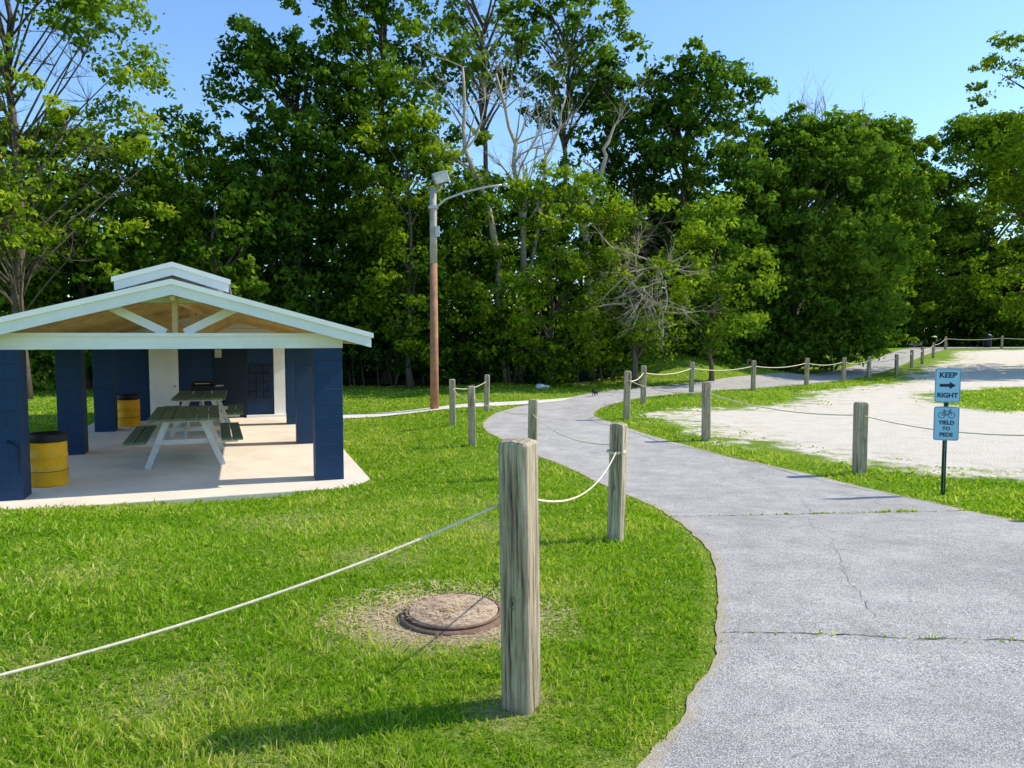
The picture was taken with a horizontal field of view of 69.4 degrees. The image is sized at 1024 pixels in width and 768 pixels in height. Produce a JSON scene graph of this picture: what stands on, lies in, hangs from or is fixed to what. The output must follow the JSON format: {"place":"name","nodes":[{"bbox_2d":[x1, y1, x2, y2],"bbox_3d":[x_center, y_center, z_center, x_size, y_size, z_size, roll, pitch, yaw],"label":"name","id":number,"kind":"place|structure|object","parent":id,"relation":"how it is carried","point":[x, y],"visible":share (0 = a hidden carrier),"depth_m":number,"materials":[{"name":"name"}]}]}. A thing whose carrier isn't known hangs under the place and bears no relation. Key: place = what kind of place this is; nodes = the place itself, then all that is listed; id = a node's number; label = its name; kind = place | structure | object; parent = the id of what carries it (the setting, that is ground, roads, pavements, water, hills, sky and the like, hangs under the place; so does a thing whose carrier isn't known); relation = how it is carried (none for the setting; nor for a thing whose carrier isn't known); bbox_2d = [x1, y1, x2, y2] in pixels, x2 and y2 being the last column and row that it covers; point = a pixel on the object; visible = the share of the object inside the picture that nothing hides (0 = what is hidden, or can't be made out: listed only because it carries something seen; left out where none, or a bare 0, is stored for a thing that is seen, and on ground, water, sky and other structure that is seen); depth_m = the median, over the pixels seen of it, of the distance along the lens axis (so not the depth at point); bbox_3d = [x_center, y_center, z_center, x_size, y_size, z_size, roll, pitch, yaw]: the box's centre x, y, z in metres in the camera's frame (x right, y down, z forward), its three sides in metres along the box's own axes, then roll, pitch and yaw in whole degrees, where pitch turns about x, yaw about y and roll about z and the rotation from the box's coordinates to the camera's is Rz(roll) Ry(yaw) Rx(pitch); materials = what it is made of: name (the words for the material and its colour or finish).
{"place":"outdoors","nodes":[
{"label":"outdoors","id":0,"kind":"place"},
{"bbox_2d":[0,337,1023,767],"bbox_3d":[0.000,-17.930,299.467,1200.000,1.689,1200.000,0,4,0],"label":"ground","id":1,"kind":"structure","parent":0,"point":[830,431],"depth_m":5.61,"materials":[{"name":"green plant"}]},
{"bbox_2d":[0,55,84,315],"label":"deciduous tree","id":2,"kind":"object","parent":1,"relation":"on","point":[40,136],"visible":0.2,"depth_m":28.63,"materials":[{"name":"green plant"}]},
{"bbox_2d":[0,0,195,398],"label":"airy tree","id":3,"kind":"object","parent":1,"relation":"on","point":[17,247],"visible":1,"depth_m":24.96,"materials":[{"name":"green plant"}]},
{"bbox_2d":[0,109,204,391],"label":"deciduous tree","id":4,"kind":"object","parent":1,"relation":"on","point":[102,265],"visible":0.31,"depth_m":28.76,"materials":[{"name":"green plant"}]},
{"bbox_2d":[0,262,373,508],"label":"picnic pavilion","id":5,"kind":"structure","parent":1,"relation":"on","point":[160,335],"depth_m":11.03,"materials":[{"name":"concrete"}]},
{"bbox_2d":[29,431,68,487],"bbox_3d":[-6.560,1.058,10.470,0.506,0.740,0.506,0,4,0],"label":"trash barrel","id":6,"kind":"object","parent":5,"relation":"on","point":[49,458],"visible":0.9,"depth_m":10.28,"materials":[{"name":"yellow paint"}]},
{"bbox_2d":[117,394,140,426],"bbox_3d":[-9.000,0.613,17.375,0.506,0.740,0.506,0,4,0],"label":"trash barrel","id":7,"kind":"object","parent":5,"relation":"on","point":[128,405],"visible":0.95,"depth_m":17.18,"materials":[{"name":"yellow paint"}]},
{"bbox_2d":[148,349,178,414],"bbox_3d":[-8.689,0.001,18.480,0.660,1.800,0.050,-1,4,-20],"label":"white door","id":8,"kind":"structure","parent":5,"relation":"in","point":[163,363],"depth_m":18.44,"materials":[{"name":"paint"}]},
{"bbox_2d":[123,405,242,468],"bbox_3d":[-5.581,0.887,12.700,1.735,0.827,2.300,-1,4,-22],"label":"picnic table","id":9,"kind":"object","parent":5,"relation":"on","point":[138,436],"visible":1,"depth_m":12.06,"materials":[{"name":"green wood"}]},
{"bbox_2d":[164,390,242,435],"bbox_3d":[-6.943,0.639,16.556,1.735,0.827,2.300,-1,4,-20],"label":"picnic table","id":10,"kind":"object","parent":5,"relation":"on","point":[185,398],"visible":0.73,"depth_m":16.07,"materials":[{"name":"green wood"}]},
{"bbox_2d":[190,381,223,393],"bbox_3d":[-6.909,0.072,16.753,0.700,0.282,0.318,-1,4,-20],"label":"tabletop grill","id":11,"kind":"object","parent":10,"relation":"on","point":[202,385],"visible":1,"depth_m":16.61,"materials":[{"name":"black metal"}]},
{"bbox_2d":[214,348,248,417],"bbox_3d":[-7.213,-0.054,19.015,0.800,1.820,0.050,-1,4,-20],"label":"navy door","id":12,"kind":"structure","parent":5,"relation":"in","point":[230,370],"depth_m":19.00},
{"bbox_2d":[250,391,255,398],"bbox_3d":[-6.727,0.294,19.220,0.145,0.200,0.040,-1,4,-20],"label":"window pane","id":13,"kind":"structure","parent":5,"relation":"in","point":[252,393],"depth_m":19.20,"materials":[{"name":"glass"}]},
{"bbox_2d":[250,383,255,389],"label":"window pane","id":14,"kind":"structure","parent":5,"relation":"in","point":[252,385],"depth_m":19.19,"materials":[{"name":"blue glass"}]},
{"bbox_2d":[250,374,255,381],"bbox_3d":[-6.727,-0.165,19.190,0.145,0.200,0.040,-1,4,-20],"label":"window pane","id":15,"kind":"structure","parent":5,"relation":"in","point":[252,376],"depth_m":19.17,"materials":[{"name":"glass"}]},
{"bbox_2d":[250,365,255,372],"bbox_3d":[-6.727,-0.395,19.176,0.145,0.200,0.040,-1,4,-20],"label":"window pane","id":16,"kind":"structure","parent":5,"relation":"in","point":[252,367],"depth_m":19.16,"materials":[{"name":"glass"}]},
{"bbox_2d":[256,365,262,372],"bbox_3d":[-6.567,-0.398,19.234,0.145,0.200,0.040,-1,4,-20],"label":"window pane","id":17,"kind":"structure","parent":5,"relation":"in","point":[259,367],"depth_m":19.22,"materials":[{"name":"glass"}]},
{"bbox_2d":[257,391,262,398],"bbox_3d":[-6.567,0.290,19.278,0.145,0.200,0.040,-1,4,-20],"label":"window pane","id":18,"kind":"structure","parent":5,"relation":"in","point":[259,393],"depth_m":19.26,"materials":[{"name":"glass"}]},
{"bbox_2d":[257,382,262,389],"bbox_3d":[-6.567,0.061,19.263,0.145,0.200,0.040,-1,4,-20],"label":"window pane","id":19,"kind":"structure","parent":5,"relation":"in","point":[259,384],"depth_m":19.25,"materials":[{"name":"glass"}]},
{"bbox_2d":[257,374,262,380],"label":"window pane","id":20,"kind":"structure","parent":5,"relation":"in","point":[259,376],"depth_m":19.23,"materials":[{"name":"glass"}]},
{"bbox_2d":[263,365,268,371],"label":"window pane","id":21,"kind":"structure","parent":5,"relation":"in","point":[265,367],"depth_m":19.27,"materials":[{"name":"glass"}]},
{"bbox_2d":[264,391,269,398],"bbox_3d":[-6.407,0.286,19.336,0.145,0.200,0.040,-1,4,-20],"label":"window pane","id":22,"kind":"structure","parent":5,"relation":"in","point":[266,393],"depth_m":19.32,"materials":[{"name":"glass"}]},
{"bbox_2d":[264,382,269,389],"bbox_3d":[-6.407,0.057,19.321,0.145,0.200,0.040,-1,4,-20],"label":"window pane","id":23,"kind":"structure","parent":5,"relation":"in","point":[266,384],"depth_m":19.31,"materials":[{"name":"blue glass"}]},
{"bbox_2d":[264,373,269,380],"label":"window pane","id":24,"kind":"structure","parent":5,"relation":"in","point":[266,376],"depth_m":19.29,"materials":[{"name":"blue glass"}]},
{"bbox_2d":[89,104,284,300],"bbox_3d":[-13.940,-5.785,32.208,8.566,12.084,5.883,0,4,0],"label":"deciduous tree","id":25,"kind":"object","parent":1,"relation":"on","point":[184,142],"visible":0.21,"depth_m":30.89,"materials":[{"name":"green plant"}]},
{"bbox_2d":[134,180,311,313],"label":"deciduous tree","id":26,"kind":"object","parent":1,"relation":"on","point":[211,252],"visible":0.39,"depth_m":29.32,"materials":[{"name":"green plant"}]},
{"bbox_2d":[180,13,407,362],"bbox_3d":[-9.555,-7.876,33.235,10.082,16.182,7.804,0,4,0],"label":"tree","id":27,"kind":"object","parent":1,"relation":"on","point":[261,61],"visible":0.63,"depth_m":31.40,"materials":[{"name":"green plant"}]},
{"bbox_2d":[269,0,493,383],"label":"tree","id":28,"kind":"object","parent":1,"relation":"on","point":[383,75],"visible":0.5,"depth_m":32.26,"materials":[{"name":"green plant"}]},
{"bbox_2d":[0,148,814,378],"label":"woodland","id":29,"kind":"object","parent":1,"relation":"on","point":[761,352],"visible":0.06,"depth_m":38.52,"materials":[{"name":"green plant"}]},
{"bbox_2d":[338,102,482,388],"bbox_3d":[-4.227,-5.528,30.574,6.023,11.787,3.829,0,4,0],"label":"slender tree","id":30,"kind":"object","parent":1,"relation":"on","point":[409,343],"visible":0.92,"depth_m":30.23,"materials":[{"name":"green plant"}]},
{"bbox_2d":[1,258,858,386],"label":"understorey shrubs","id":31,"kind":"object","parent":1,"relation":"on","point":[459,364],"visible":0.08,"depth_m":31.96,"materials":[{"name":"green plant"}]},
{"bbox_2d":[316,578,579,655],"bbox_3d":[-0.356,1.307,4.147,1.486,0.127,1.301,0,4,0],"label":"dirt patch","id":32,"kind":"object","parent":1,"relation":"on","point":[456,614],"visible":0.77,"depth_m":4.09,"materials":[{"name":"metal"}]},
{"bbox_2d":[449,379,455,426],"bbox_3d":[-1.363,0.477,16.907,0.140,1.186,0.140,-1,5,-5],"label":"wooden post","id":33,"kind":"object","parent":1,"relation":"on","point":[452,412],"visible":0.94,"depth_m":16.84,"materials":[{"name":"grey wood"}]},
{"bbox_2d":[387,5,520,382],"bbox_3d":[-1.044,-8.201,32.462,6.874,16.544,7.685,3,5,41],"label":"dead tree","id":34,"kind":"object","parent":1,"relation":"on","point":[491,223],"visible":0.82,"depth_m":31.68,"materials":[{"name":"grey wood"}]},
{"bbox_2d":[343,397,573,417],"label":"concrete walkway","id":35,"kind":"structure","parent":1,"relation":"on","point":[439,408],"depth_m":21.52,"materials":[{"name":"grey concrete"}]},
{"bbox_2d":[375,164,545,384],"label":"bushy tree","id":36,"kind":"object","parent":1,"relation":"on","point":[451,233],"visible":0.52,"depth_m":31.62,"materials":[{"name":"green plant"}]},
{"bbox_2d":[428,170,507,408],"bbox_3d":[-1.250,-2.630,21.210,2.250,6.948,0.482,0,4,0],"label":"street lamp","id":37,"kind":"object","parent":1,"relation":"on","point":[440,177],"visible":0.98,"depth_m":21.17,"materials":[{"name":"brown wood"}]},
{"bbox_2d":[467,386,475,445],"bbox_3d":[-0.749,0.647,13.771,0.130,1.236,0.130,-2,4,-10],"label":"wooden post","id":38,"kind":"object","parent":1,"relation":"on","point":[471,419],"visible":0.9,"depth_m":13.71,"materials":[{"name":"grey wood"}]},
{"bbox_2d":[413,0,552,376],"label":"tall tree","id":39,"kind":"object","parent":1,"relation":"on","point":[454,20],"visible":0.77,"depth_m":36.39,"materials":[{"name":"green plant"}]},
{"bbox_2d":[484,375,489,410],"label":"wooden post","id":40,"kind":"object","parent":1,"relation":"on","point":[486,388],"visible":0.84,"depth_m":20.20,"materials":[{"name":"grey wood"}]},
{"bbox_2d":[0,348,1023,767],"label":"grass","id":41,"kind":"structure","parent":1,"relation":"on","point":[96,520],"depth_m":4.51,"materials":[{"name":"green plant"}]},
{"bbox_2d":[498,437,540,714],"bbox_3d":[0.033,0.836,3.075,0.132,1.236,0.132,1,5,27],"label":"wooden post","id":42,"kind":"object","parent":1,"relation":"on","point":[519,570],"visible":0.95,"depth_m":3.02,"materials":[{"name":"grey wood"}]},
{"bbox_2d":[0,504,498,676],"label":"rope","id":43,"kind":"object","parent":42,"relation":"attached to","point":[227,609],"visible":0.98,"depth_m":2.60,"materials":[{"name":"beige fabric"}]},
{"bbox_2d":[456,16,587,381],"bbox_3d":[0.602,-7.867,32.988,6.279,15.773,6.130,-1,4,-12],"label":"dead tree","id":44,"kind":"object","parent":1,"relation":"on","point":[521,213],"visible":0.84,"depth_m":32.51,"materials":[{"name":"grey wood"}]},
{"bbox_2d":[528,399,537,441],"bbox_3d":[0.297,0.838,10.576,0.130,1.256,0.130,1,4,10],"label":"wooden post","id":45,"kind":"object","parent":1,"relation":"on","point":[532,420],"visible":0.43,"depth_m":10.49,"materials":[{"name":"grey wood"}]},
{"bbox_2d":[473,397,519,413],"bbox_3d":[-0.225,0.376,12.149,0.011,0.123,3.363,-1,4,-18],"label":"rope","id":46,"kind":"object","parent":45,"relation":"attached to","point":[496,409],"visible":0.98,"depth_m":12.10,"materials":[{"name":"white fabric"}]},
{"bbox_2d":[535,384,544,387],"bbox_3d":[1.117,0.106,29.262,0.394,0.232,0.348,0,4,0],"label":"rock","id":47,"kind":"object","parent":1,"relation":"on","point":[539,386],"visible":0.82,"depth_m":29.13,"materials":[{"name":"white stone"}]},
{"bbox_2d":[499,20,601,380],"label":"dead tree","id":48,"kind":"object","parent":1,"relation":"on","point":[545,161],"visible":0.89,"depth_m":33.03,"materials":[{"name":"grey wood"}]},
{"bbox_2d":[457,154,646,386],"bbox_3d":[1.611,-4.486,30.226,7.335,9.501,5.714,-2,4,-26],"label":"bushy tree","id":49,"kind":"object","parent":1,"relation":"on","point":[586,326],"visible":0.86,"depth_m":29.52,"materials":[{"name":"green plant"}]},
{"bbox_2d":[490,0,645,373],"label":"tall tree","id":50,"kind":"object","parent":1,"relation":"on","point":[592,35],"visible":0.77,"depth_m":36.55,"materials":[{"name":"green plant"}]},
{"bbox_2d":[560,64,658,376],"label":"dead tree","id":51,"kind":"object","parent":1,"relation":"on","point":[603,164],"visible":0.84,"depth_m":32.74,"materials":[{"name":"grey wood"}]},
{"bbox_2d":[558,40,670,359],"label":"tall tree","id":52,"kind":"object","parent":1,"relation":"on","point":[606,70],"visible":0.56,"depth_m":36.16,"materials":[{"name":"green plant"}]},
{"bbox_2d":[607,422,627,541],"bbox_3d":[0.878,0.870,6.187,0.120,1.106,0.120,3,5,30],"label":"wooden post","id":53,"kind":"object","parent":1,"relation":"on","point":[616,492],"visible":0.91,"depth_m":6.13,"materials":[{"name":"grey wood"}]},
{"bbox_2d":[533,414,608,444],"bbox_3d":[0.580,0.483,8.358,0.009,0.253,4.419,0,4,-8],"label":"rope","id":54,"kind":"object","parent":53,"relation":"attached to","point":[571,438],"visible":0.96,"depth_m":7.76,"materials":[{"name":"beige fabric"}]},
{"bbox_2d":[538,452,615,502],"bbox_3d":[0.485,0.539,4.624,0.009,0.316,3.138,1,4,14],"label":"rope","id":55,"kind":"object","parent":53,"relation":"attached to","point":[550,501],"visible":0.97,"depth_m":4.15,"materials":[{"name":"beige fabric"}]},
{"bbox_2d":[606,449,625,454],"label":"rope","id":56,"kind":"object","parent":53,"relation":"attached to","point":[610,452],"visible":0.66,"depth_m":6.11,"materials":[{"name":"beige fabric"}]},
{"bbox_2d":[623,371,630,419],"bbox_3d":[2.839,0.324,18.250,0.150,1.306,0.150,1,5,-4],"label":"wooden post","id":57,"kind":"object","parent":1,"relation":"on","point":[627,397],"visible":0.89,"depth_m":18.18,"materials":[{"name":"grey wood"}]},
{"bbox_2d":[565,178,711,386],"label":"tree","id":58,"kind":"object","parent":1,"relation":"on","point":[636,334],"visible":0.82,"depth_m":28.88,"materials":[{"name":"green plant"}]},
{"bbox_2d":[565,217,725,350],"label":"bare branches","id":59,"kind":"object","parent":58,"relation":"attached to","point":[638,289],"visible":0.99,"depth_m":27.75,"materials":[{"name":"grey plant"}]},
{"bbox_2d":[640,366,646,404],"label":"wooden post","id":60,"kind":"object","parent":1,"relation":"on","point":[643,389],"visible":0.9,"depth_m":22.18,"materials":[{"name":"grey wood"}]},
{"bbox_2d":[580,335,765,378],"bbox_3d":[8.445,-1.542,37.588,14.420,2.364,2.645,-3,5,-36],"label":"brush","id":61,"kind":"object","parent":1,"relation":"on","point":[626,351],"visible":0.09,"depth_m":34.36,"materials":[{"name":"green plant"}]},
{"bbox_2d":[585,35,790,368],"bbox_3d":[8.636,-8.258,36.191,10.088,15.753,6.834,0,4,0],"label":"tree","id":62,"kind":"object","parent":1,"relation":"on","point":[686,119],"visible":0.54,"depth_m":34.79,"materials":[{"name":"green plant"}]},
{"bbox_2d":[689,362,694,395],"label":"wooden post","id":63,"kind":"object","parent":1,"relation":"on","point":[691,376],"visible":0.89,"depth_m":25.47,"materials":[{"name":"grey wood"}]},
{"bbox_2d":[647,368,690,374],"bbox_3d":[5.075,-0.384,23.875,0.026,0.152,3.997,3,4,34],"label":"rope","id":64,"kind":"object","parent":63,"relation":"attached to","point":[670,373],"visible":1,"depth_m":23.83,"materials":[{"name":"beige fabric"}]},
{"bbox_2d":[701,381,710,440],"bbox_3d":[3.825,0.581,14.564,0.160,1.266,0.160,0,4,5],"label":"wooden post","id":65,"kind":"object","parent":1,"relation":"on","point":[706,415],"visible":0.92,"depth_m":14.49,"materials":[{"name":"grey wood"}]},
{"bbox_2d":[628,380,701,393],"bbox_3d":[3.330,0.080,16.389,0.020,0.159,3.835,-1,4,-15],"label":"rope","id":66,"kind":"object","parent":65,"relation":"attached to","point":[668,391],"visible":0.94,"depth_m":16.00,"materials":[{"name":"white fabric"}]},
{"bbox_2d":[651,190,790,380],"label":"tree","id":67,"kind":"object","parent":1,"relation":"on","point":[716,236],"visible":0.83,"depth_m":30.71,"materials":[{"name":"green plant"}]},
{"bbox_2d":[670,126,797,360],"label":"deciduous tree","id":68,"kind":"object","parent":1,"relation":"on","point":[776,226],"visible":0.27,"depth_m":38.11,"materials":[{"name":"green plant"}]},
{"bbox_2d":[751,361,755,390],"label":"wooden post","id":69,"kind":"object","parent":1,"relation":"on","point":[753,376],"visible":0.94,"depth_m":27.97,"materials":[{"name":"grey wood"}]},
{"bbox_2d":[695,366,751,370],"bbox_3d":[7.675,-0.559,26.770,3.870,0.162,0.028,-3,5,-40],"label":"rope","id":70,"kind":"object","parent":69,"relation":"attached to","point":[723,370],"visible":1,"depth_m":26.69,"materials":[{"name":"beige fabric"}]},
{"bbox_2d":[756,363,805,367],"bbox_3d":[10.775,-0.725,29.565,4.494,0.152,0.027,-4,5,-44],"label":"rope","id":71,"kind":"object","parent":69,"relation":"attached to","point":[780,367],"visible":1,"depth_m":29.45,"materials":[{"name":"beige fabric"}]},
{"bbox_2d":[678,100,930,373],"bbox_3d":[16.119,-7.939,42.421,14.354,15.218,11.722,0,4,0],"label":"round tree","id":72,"kind":"object","parent":1,"relation":"on","point":[806,147],"visible":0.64,"depth_m":39.17,"materials":[{"name":"green plant"}]},
{"bbox_2d":[765,67,874,141],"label":"bare treetop twigs","id":73,"kind":"object","parent":72,"relation":"on","point":[824,109],"visible":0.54,"depth_m":41.91,"materials":[{"name":"grey plant"}]},
{"bbox_2d":[804,358,809,384],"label":"wooden post","id":74,"kind":"object","parent":1,"relation":"on","point":[806,376],"visible":0.93,"depth_m":31.07,"materials":[{"name":"grey wood"}]},
{"bbox_2d":[617,202,1023,347],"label":"woodland","id":75,"kind":"object","parent":1,"relation":"on","point":[927,336],"visible":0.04,"depth_m":74.17,"materials":[{"name":"green plant"}]},
{"bbox_2d":[841,357,846,381],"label":"wooden post","id":76,"kind":"object","parent":1,"relation":"on","point":[843,372],"visible":0.86,"depth_m":33.16,"materials":[{"name":"grey wood"}]},
{"bbox_2d":[852,402,868,474],"bbox_3d":[5.166,0.852,10.975,0.160,1.186,0.160,-1,4,-8],"label":"wooden post","id":77,"kind":"object","parent":1,"relation":"on","point":[860,438],"visible":0.89,"depth_m":10.91,"materials":[{"name":"grey wood"}]},
{"bbox_2d":[709,393,852,415],"bbox_3d":[4.500,0.357,12.749,0.017,0.174,3.844,-1,4,-20],"label":"rope","id":78,"kind":"object","parent":77,"relation":"attached to","point":[786,410],"visible":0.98,"depth_m":12.38,"materials":[{"name":"white fabric"}]},
{"bbox_2d":[867,356,870,378],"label":"wooden post","id":79,"kind":"object","parent":1,"relation":"on","point":[869,367],"visible":0.91,"depth_m":35.56,"materials":[{"name":"grey wood"}]},
{"bbox_2d":[799,140,944,351],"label":"tree","id":80,"kind":"object","parent":1,"relation":"on","point":[922,252],"visible":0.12,"depth_m":56.77,"materials":[{"name":"green plant"}]},
{"bbox_2d":[820,111,962,346],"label":"tree","id":81,"kind":"object","parent":1,"relation":"on","point":[938,294],"visible":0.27,"depth_m":70.42,"materials":[{"name":"green plant"}]},
{"bbox_2d":[894,354,898,374],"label":"wooden post","id":82,"kind":"object","parent":1,"relation":"on","point":[896,367],"visible":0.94,"depth_m":39.16,"materials":[{"name":"grey wood"}]},
{"bbox_2d":[910,350,913,367],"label":"wooden post","id":83,"kind":"object","parent":1,"relation":"on","point":[911,358],"visible":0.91,"depth_m":44.34,"materials":[{"name":"grey wood"}]},
{"bbox_2d":[921,347,923,363],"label":"wooden post","id":84,"kind":"object","parent":1,"relation":"on","point":[922,355],"visible":0.95,"depth_m":47.33,"materials":[{"name":"grey wood"}]},
{"bbox_2d":[932,342,934,357],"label":"wooden post","id":85,"kind":"object","parent":1,"relation":"on","point":[933,351],"visible":0.95,"depth_m":51.89,"materials":[{"name":"grey wood"}]},
{"bbox_2d":[944,336,946,349],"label":"wooden post","id":86,"kind":"object","parent":1,"relation":"on","point":[945,344],"visible":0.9,"depth_m":61.35,"materials":[{"name":"grey wood"}]},
{"bbox_2d":[933,368,960,494],"bbox_3d":[5.395,0.647,9.209,0.285,1.685,0.057,1,4,14],"label":"trail sign","id":87,"kind":"object","parent":1,"relation":"on","point":[946,417],"visible":0.99,"depth_m":9.17,"materials":[{"name":"blue metal"}]},
{"bbox_2d":[918,107,1023,346],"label":"tree","id":88,"kind":"object","parent":1,"relation":"on","point":[982,311],"visible":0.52,"depth_m":73.14,"materials":[{"name":"green plant"}]},
{"bbox_2d":[951,30,1023,327],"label":"tree","id":89,"kind":"object","parent":1,"relation":"on","point":[1014,193],"visible":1,"depth_m":42.58,"materials":[{"name":"green plant"}]},
{"bbox_2d":[1000,336,1003,348],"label":"wooden post","id":90,"kind":"object","parent":1,"relation":"on","point":[1001,345],"visible":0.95,"depth_m":63.33,"materials":[{"name":"grey wood"}]},
{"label":"wooden post","id":91,"kind":"object","parent":1,"relation":"on","visible":0},
{"bbox_2d":[865,416,1023,435],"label":"rope","id":92,"kind":"object","parent":91,"relation":"attached to","point":[959,432],"visible":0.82,"depth_m":9.13,"materials":[{"name":"white fabric"}]},
{"bbox_2d":[0,0,1023,336],"label":"sky","id":93,"kind":"structure","parent":0,"point":[914,57],"materials":[{"name":"blue"}]},
{"bbox_2d":[592,386,597,395],"bbox_3d":[2.836,0.244,25.245,0.110,0.332,0.459,2,4,30],"label":"black cat","id":94,"kind":"object","parent":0,"point":[594,392],"visible":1,"depth_m":25.16},
{"bbox_2d":[483,345,1023,767],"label":"asphalt path","id":95,"kind":"structure","parent":0,"point":[762,698],"depth_m":4.28,"materials":[{"name":"grey asphalt"}]},
{"bbox_2d":[709,510,963,515],"bbox_3d":[3.276,1.353,7.729,3.378,0.040,0.052,0,4,-7],"label":"pavement crack","id":96,"kind":"object","parent":95,"relation":"on","point":[827,513],"visible":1,"depth_m":7.72,"materials":[{"name":"black asphalt"}]},
{"bbox_2d":[809,522,875,617],"bbox_3d":[2.529,1.324,5.789,0.111,0.267,3.544,1,4,16],"label":"pavement crack","id":97,"kind":"object","parent":95,"relation":"on","point":[843,571],"visible":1,"depth_m":5.27,"materials":[{"name":"black asphalt"}]},
{"bbox_2d":[733,631,1023,640],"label":"pavement crack","id":98,"kind":"object","parent":95,"relation":"on","point":[882,636],"visible":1,"depth_m":3.83,"materials":[{"name":"black asphalt"}]},
{"bbox_2d":[907,347,1023,348],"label":"access road","id":99,"kind":"structure","parent":0,"point":[965,347],"depth_m":66.93,"materials":[{"name":"grey asphalt"}]},
{"bbox_2d":[983,334,991,346],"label":"litter bin","id":100,"kind":"object","parent":99,"relation":"on","point":[987,343],"visible":1,"depth_m":66.62,"materials":[{"name":"black plastic"}]}
]}

